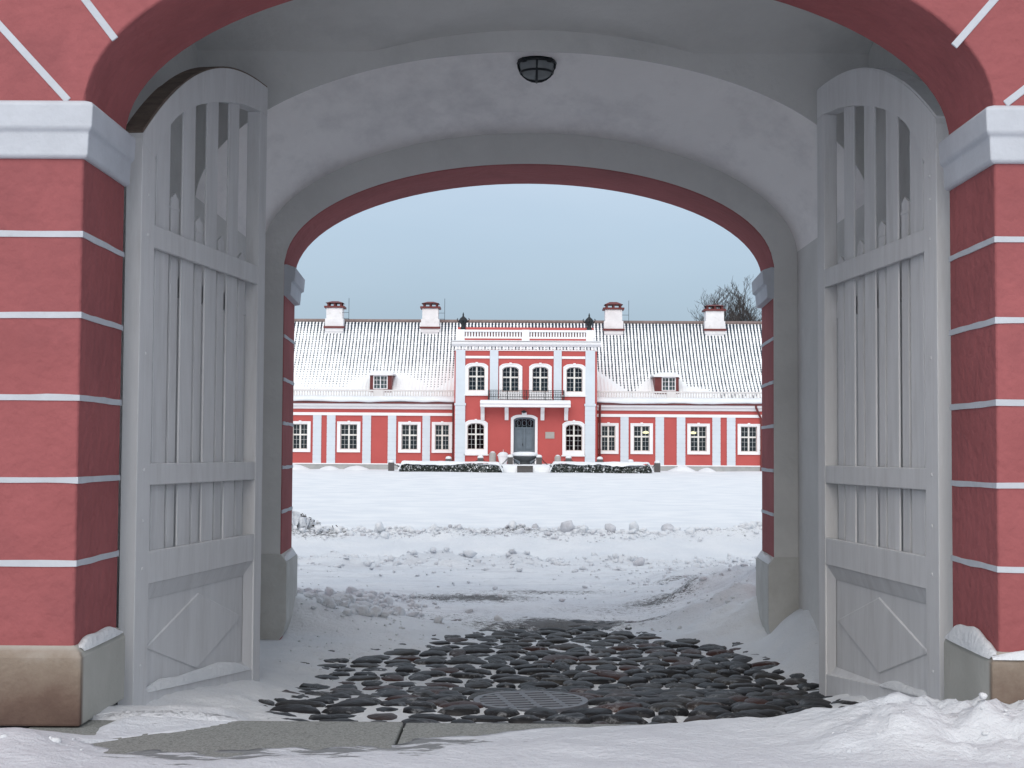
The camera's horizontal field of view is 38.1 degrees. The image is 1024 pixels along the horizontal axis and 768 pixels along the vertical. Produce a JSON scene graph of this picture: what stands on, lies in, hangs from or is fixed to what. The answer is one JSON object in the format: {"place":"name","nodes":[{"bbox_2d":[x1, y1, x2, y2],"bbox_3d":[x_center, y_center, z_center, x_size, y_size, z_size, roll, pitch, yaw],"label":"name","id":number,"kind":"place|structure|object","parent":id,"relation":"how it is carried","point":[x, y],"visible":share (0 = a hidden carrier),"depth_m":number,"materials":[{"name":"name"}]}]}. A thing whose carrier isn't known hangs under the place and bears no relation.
{"place":"outdoors","nodes":[
{"label":"outdoors","id":0,"kind":"place"},
{"bbox_2d":[0,469,1023,767],"bbox_3d":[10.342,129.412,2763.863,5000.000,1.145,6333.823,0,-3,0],"label":"snow ground","id":1,"kind":"structure","parent":0,"point":[944,733],"depth_m":15.84,"materials":[{"name":"white snow"}]},
{"bbox_2d":[28,720,402,756],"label":"granite slab","id":2,"kind":"structure","parent":1,"relation":"on","point":[250,735],"depth_m":7.74,"materials":[{"name":"grey stone"}]},
{"bbox_2d":[293,464,309,469],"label":"snow pile","id":3,"kind":"object","parent":1,"relation":"on","point":[297,467],"visible":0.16,"depth_m":85.67,"materials":[{"name":"white snow"}]},
{"bbox_2d":[292,510,337,532],"bbox_3d":[-4.331,2.814,29.628,2.299,0.610,1.639,2,-3,-29],"label":"snow pile","id":4,"kind":"object","parent":1,"relation":"on","point":[300,520],"visible":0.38,"depth_m":29.38,"materials":[{"name":"white snow"}]},
{"bbox_2d":[318,466,340,469],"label":"snow pile","id":5,"kind":"object","parent":1,"relation":"on","point":[329,468],"visible":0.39,"depth_m":85.61,"materials":[{"name":"white snow"}]},
{"bbox_2d":[345,586,357,593],"bbox_3d":[-1.999,2.586,18.509,0.157,0.132,0.132,0,-3,0],"label":"snow clump","id":6,"kind":"object","parent":1,"relation":"on","point":[350,589],"visible":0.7,"depth_m":18.46,"materials":[{"name":"white snow"}]},
{"bbox_2d":[343,466,369,469],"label":"snow pile","id":7,"kind":"object","parent":1,"relation":"on","point":[355,468],"visible":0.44,"depth_m":85.63,"materials":[{"name":"white snow"}]},
{"bbox_2d":[367,590,377,595],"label":"snow clump","id":8,"kind":"object","parent":1,"relation":"on","point":[375,593],"visible":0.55,"depth_m":18.77,"materials":[{"name":"white snow"}]},
{"bbox_2d":[375,522,384,530],"bbox_3d":[-2.603,2.804,29.195,0.200,0.198,0.311,-1,-3,33],"label":"snow clump","id":9,"kind":"object","parent":1,"relation":"on","point":[379,526],"visible":1,"depth_m":29.08,"materials":[{"name":"white snow"}]},
{"bbox_2d":[388,460,393,470],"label":"bollard","id":10,"kind":"object","parent":1,"relation":"on","point":[390,465],"visible":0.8,"depth_m":83.34,"materials":[{"name":"stone"}]},
{"bbox_2d":[398,460,502,471],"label":"hedge","id":11,"kind":"object","parent":1,"relation":"on","point":[441,466],"visible":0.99,"depth_m":82.14,"materials":[{"name":"black plant"}]},
{"bbox_2d":[463,549,476,557],"bbox_3d":[-0.739,2.962,25.908,0.185,0.166,0.238,-1,-3,35],"label":"snow clump","id":12,"kind":"object","parent":1,"relation":"on","point":[469,553],"visible":0.99,"depth_m":25.84,"materials":[{"name":"white snow"}]},
{"bbox_2d":[0,521,1013,759],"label":"snow rubble","id":13,"kind":"object","parent":1,"relation":"on","point":[338,598],"visible":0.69,"depth_m":24.64,"materials":[{"name":"white snow"}]},
{"bbox_2d":[0,0,1023,727],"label":"gatehouse","id":14,"kind":"object","parent":1,"relation":"on","point":[706,108],"visible":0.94,"depth_m":11.48,"materials":[{"name":"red paint"}]},
{"bbox_2d":[118,66,267,704],"bbox_3d":[-2.199,-0.041,10.460,0.141,4.763,2.488,0,-3,8],"label":"gate leaf","id":15,"kind":"object","parent":14,"relation":"attached to","point":[188,602],"visible":0.94,"depth_m":10.22,"materials":[{"name":"grey wood"}]},
{"bbox_2d":[517,56,556,83],"bbox_3d":[0.206,-2.655,12.415,0.336,0.279,0.336,0,-3,0],"label":"ceiling lamp","id":16,"kind":"object","parent":14,"relation":"attached to","point":[536,69],"visible":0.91,"depth_m":12.31,"materials":[{"name":"black metal"}]},
{"bbox_2d":[817,68,952,700],"bbox_3d":[2.584,-0.008,10.437,0.141,4.772,2.474,1,-3,-5],"label":"gate leaf","id":17,"kind":"object","parent":14,"relation":"attached to","point":[886,611],"visible":0.94,"depth_m":10.26,"materials":[{"name":"white wood"}]},
{"bbox_2d":[508,520,516,529],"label":"snow clump","id":18,"kind":"object","parent":1,"relation":"on","point":[512,523],"visible":1,"depth_m":29.14,"materials":[{"name":"white snow"}]},
{"bbox_2d":[397,463,642,471],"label":"snow terrace","id":19,"kind":"structure","parent":1,"relation":"on","point":[536,468],"depth_m":82.95,"materials":[{"name":"white snow"}]},
{"bbox_2d":[477,455,482,463],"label":"bollard","id":20,"kind":"object","parent":19,"relation":"on","point":[480,457],"visible":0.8,"depth_m":83.35,"materials":[{"name":"stone"}]},
{"bbox_2d":[489,451,495,461],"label":"stone drum","id":21,"kind":"object","parent":19,"relation":"on","point":[492,456],"visible":0.88,"depth_m":85.95,"materials":[{"name":"grey stone"}]},
{"bbox_2d":[497,452,507,463],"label":"planter pot","id":22,"kind":"object","parent":19,"relation":"on","point":[502,457],"visible":0.77,"depth_m":85.47,"materials":[{"name":"white paint"}]},
{"bbox_2d":[507,454,512,463],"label":"bollard","id":23,"kind":"object","parent":19,"relation":"on","point":[510,459],"visible":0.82,"depth_m":83.33,"materials":[{"name":"stone"}]},
{"bbox_2d":[512,452,537,463],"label":"stone basin","id":24,"kind":"object","parent":19,"relation":"on","point":[524,457],"visible":0.89,"depth_m":83.49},
{"bbox_2d":[554,455,560,463],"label":"stone drum","id":25,"kind":"object","parent":19,"relation":"on","point":[557,457],"visible":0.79,"depth_m":85.94,"materials":[{"name":"grey stone"}]},
{"bbox_2d":[398,723,647,743],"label":"granite slab","id":26,"kind":"structure","parent":1,"relation":"on","point":[411,731],"depth_m":8.04,"materials":[{"name":"grey stone"}]},
{"bbox_2d":[517,466,532,472],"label":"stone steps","id":27,"kind":"structure","parent":1,"relation":"on","point":[523,469],"depth_m":82.42,"materials":[{"name":"stone"}]},
{"bbox_2d":[293,301,761,470],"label":"manor house","id":28,"kind":"structure","parent":1,"relation":"on","point":[430,385],"depth_m":87.97,"materials":[{"name":"red paint"}]},
{"bbox_2d":[293,420,310,451],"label":"window","id":29,"kind":"structure","parent":28,"relation":"in","point":[308,423],"depth_m":87.97,"materials":[{"name":"beige paint"}]},
{"bbox_2d":[337,421,360,451],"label":"window","id":30,"kind":"structure","parent":28,"relation":"in","point":[348,423],"depth_m":87.95,"materials":[{"name":"beige paint"}]},
{"bbox_2d":[398,421,420,452],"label":"window","id":31,"kind":"structure","parent":28,"relation":"in","point":[418,450],"depth_m":87.93,"materials":[{"name":"beige paint"}]},
{"bbox_2d":[432,421,451,452],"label":"window","id":32,"kind":"structure","parent":28,"relation":"in","point":[434,450],"depth_m":87.93,"materials":[{"name":"beige paint"}]},
{"bbox_2d":[464,362,487,395],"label":"window","id":33,"kind":"structure","parent":28,"relation":"in","point":[468,392],"depth_m":86.97,"materials":[{"name":"beige paint"}]},
{"bbox_2d":[464,419,487,454],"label":"window","id":34,"kind":"structure","parent":28,"relation":"in","point":[471,451],"depth_m":86.80,"materials":[{"name":"beige paint"}]},
{"bbox_2d":[498,363,522,399],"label":"window","id":35,"kind":"structure","parent":28,"relation":"in","point":[507,365],"depth_m":86.95,"materials":[{"name":"beige paint"}]},
{"bbox_2d":[511,413,537,463],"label":"door","id":36,"kind":"structure","parent":28,"relation":"in","point":[523,439],"depth_m":86.95,"materials":[{"name":"grey paint"}]},
{"bbox_2d":[529,363,551,398],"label":"window","id":37,"kind":"structure","parent":28,"relation":"in","point":[540,365],"depth_m":86.95,"materials":[{"name":"beige paint"}]},
{"bbox_2d":[561,420,584,455],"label":"window","id":38,"kind":"structure","parent":28,"relation":"in","point":[565,452],"depth_m":86.78,"materials":[{"name":"beige paint"}]},
{"bbox_2d":[563,363,586,396],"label":"window","id":39,"kind":"structure","parent":28,"relation":"in","point":[573,393],"depth_m":86.95,"materials":[{"name":"beige paint"}]},
{"bbox_2d":[598,422,618,453],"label":"window","id":40,"kind":"structure","parent":28,"relation":"in","point":[616,425],"depth_m":87.89,"materials":[{"name":"beige paint"}]},
{"bbox_2d":[630,422,652,453],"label":"window","id":41,"kind":"structure","parent":28,"relation":"in","point":[641,424],"depth_m":87.86,"materials":[{"name":"beige paint"}]},
{"bbox_2d":[687,423,709,454],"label":"window","id":42,"kind":"structure","parent":28,"relation":"in","point":[697,425],"depth_m":87.84,"materials":[{"name":"beige paint"}]},
{"bbox_2d":[738,423,759,454],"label":"window","id":43,"kind":"structure","parent":28,"relation":"in","point":[757,452],"depth_m":87.84,"materials":[{"name":"beige paint"}]},
{"bbox_2d":[536,455,541,464],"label":"bollard","id":44,"kind":"object","parent":1,"relation":"on","point":[539,460],"visible":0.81,"depth_m":83.33,"materials":[{"name":"stone"}]},
{"bbox_2d":[560,520,574,532],"bbox_3d":[1.084,2.807,29.102,0.298,0.280,0.265,-2,-3,37],"label":"snow clump","id":45,"kind":"object","parent":1,"relation":"on","point":[566,526],"visible":1,"depth_m":29.00,"materials":[{"name":"white snow"}]},
{"bbox_2d":[597,457,602,464],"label":"bollard","id":46,"kind":"object","parent":1,"relation":"on","point":[599,459],"visible":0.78,"depth_m":83.31,"materials":[{"name":"stone"}]},
{"bbox_2d":[549,461,652,472],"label":"hedge","id":47,"kind":"object","parent":1,"relation":"on","point":[589,467],"visible":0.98,"depth_m":82.12,"materials":[{"name":"black plant"}]},
{"bbox_2d":[604,523,615,532],"bbox_3d":[1.933,2.845,29.205,0.236,0.209,0.254,0,-3,0],"label":"snow clump","id":48,"kind":"object","parent":1,"relation":"on","point":[610,527],"visible":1,"depth_m":29.11,"materials":[{"name":"white snow"}]},
{"bbox_2d":[629,521,638,530],"bbox_3d":[2.415,2.825,29.390,0.211,0.223,0.238,0,-3,0],"label":"snow clump","id":49,"kind":"object","parent":1,"relation":"on","point":[633,524],"visible":0.81,"depth_m":29.32,"materials":[{"name":"white snow"}]},
{"bbox_2d":[633,557,644,565],"bbox_3d":[2.131,3.000,25.056,0.188,0.171,0.173,-2,-4,44],"label":"snow clump","id":50,"kind":"object","parent":1,"relation":"on","point":[639,561],"visible":0.97,"depth_m":25.01,"materials":[{"name":"white snow"}]},
{"bbox_2d":[654,460,659,471],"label":"bollard","id":51,"kind":"object","parent":1,"relation":"on","point":[656,465],"visible":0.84,"depth_m":83.29,"materials":[{"name":"stone"}]},
{"bbox_2d":[661,523,673,531],"bbox_3d":[3.103,2.877,29.461,0.292,0.214,0.222,0,-3,0],"label":"snow clump","id":52,"kind":"object","parent":1,"relation":"on","point":[666,526],"visible":0.61,"depth_m":29.44,"materials":[{"name":"white snow"}]},
{"bbox_2d":[668,465,696,471],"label":"snow pile","id":53,"kind":"object","parent":1,"relation":"on","point":[681,468],"visible":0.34,"depth_m":85.63,"materials":[{"name":"white snow"}]},
{"bbox_2d":[697,468,715,471],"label":"snow pile","id":54,"kind":"object","parent":1,"relation":"on","point":[706,470],"visible":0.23,"depth_m":85.68,"materials":[{"name":"white snow"}]},
{"bbox_2d":[687,283,758,320],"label":"bare tree","id":55,"kind":"object","parent":1,"relation":"on","point":[731,299],"visible":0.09,"depth_m":121.97,"materials":[{"name":"brown plant"}]},
{"bbox_2d":[694,286,759,320],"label":"bare tree","id":56,"kind":"object","parent":1,"relation":"on","point":[725,313],"visible":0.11,"depth_m":113.35,"materials":[{"name":"brown plant"}]},
{"bbox_2d":[697,289,758,320],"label":"bare tree","id":57,"kind":"object","parent":1,"relation":"on","point":[703,304],"visible":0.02,"depth_m":123.06,"materials":[{"name":"brown plant"}]},
{"bbox_2d":[703,295,761,320],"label":"bare tree","id":58,"kind":"object","parent":1,"relation":"on","point":[732,308],"visible":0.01,"depth_m":116.18,"materials":[{"name":"brown plant"}]},
{"bbox_2d":[723,274,761,320],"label":"bare tree","id":59,"kind":"object","parent":1,"relation":"on","point":[747,313],"visible":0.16,"depth_m":116.05,"materials":[{"name":"brown plant"}]},
{"bbox_2d":[294,184,761,320],"label":"sky","id":60,"kind":"structure","parent":0,"point":[500,251],"materials":[{"name":"blue"}]},
{"bbox_2d":[78,548,1023,695],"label":"ledge snow","id":61,"kind":"structure","parent":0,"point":[973,639],"depth_m":8.76,"materials":[{"name":"white snow"}]},
{"bbox_2d":[258,619,857,727],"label":"cobblestone paving","id":62,"kind":"structure","parent":0,"point":[638,699],"depth_m":12.51,"materials":[{"name":"black stone"}]},
{"bbox_2d":[473,691,587,712],"bbox_3d":[0.131,2.262,10.345,0.800,0.124,0.800,1,-3,-12],"label":"drain cover","id":63,"kind":"object","parent":62,"relation":"in","point":[524,701],"visible":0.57,"depth_m":10.33,"materials":[{"name":"metal"}]}
]}

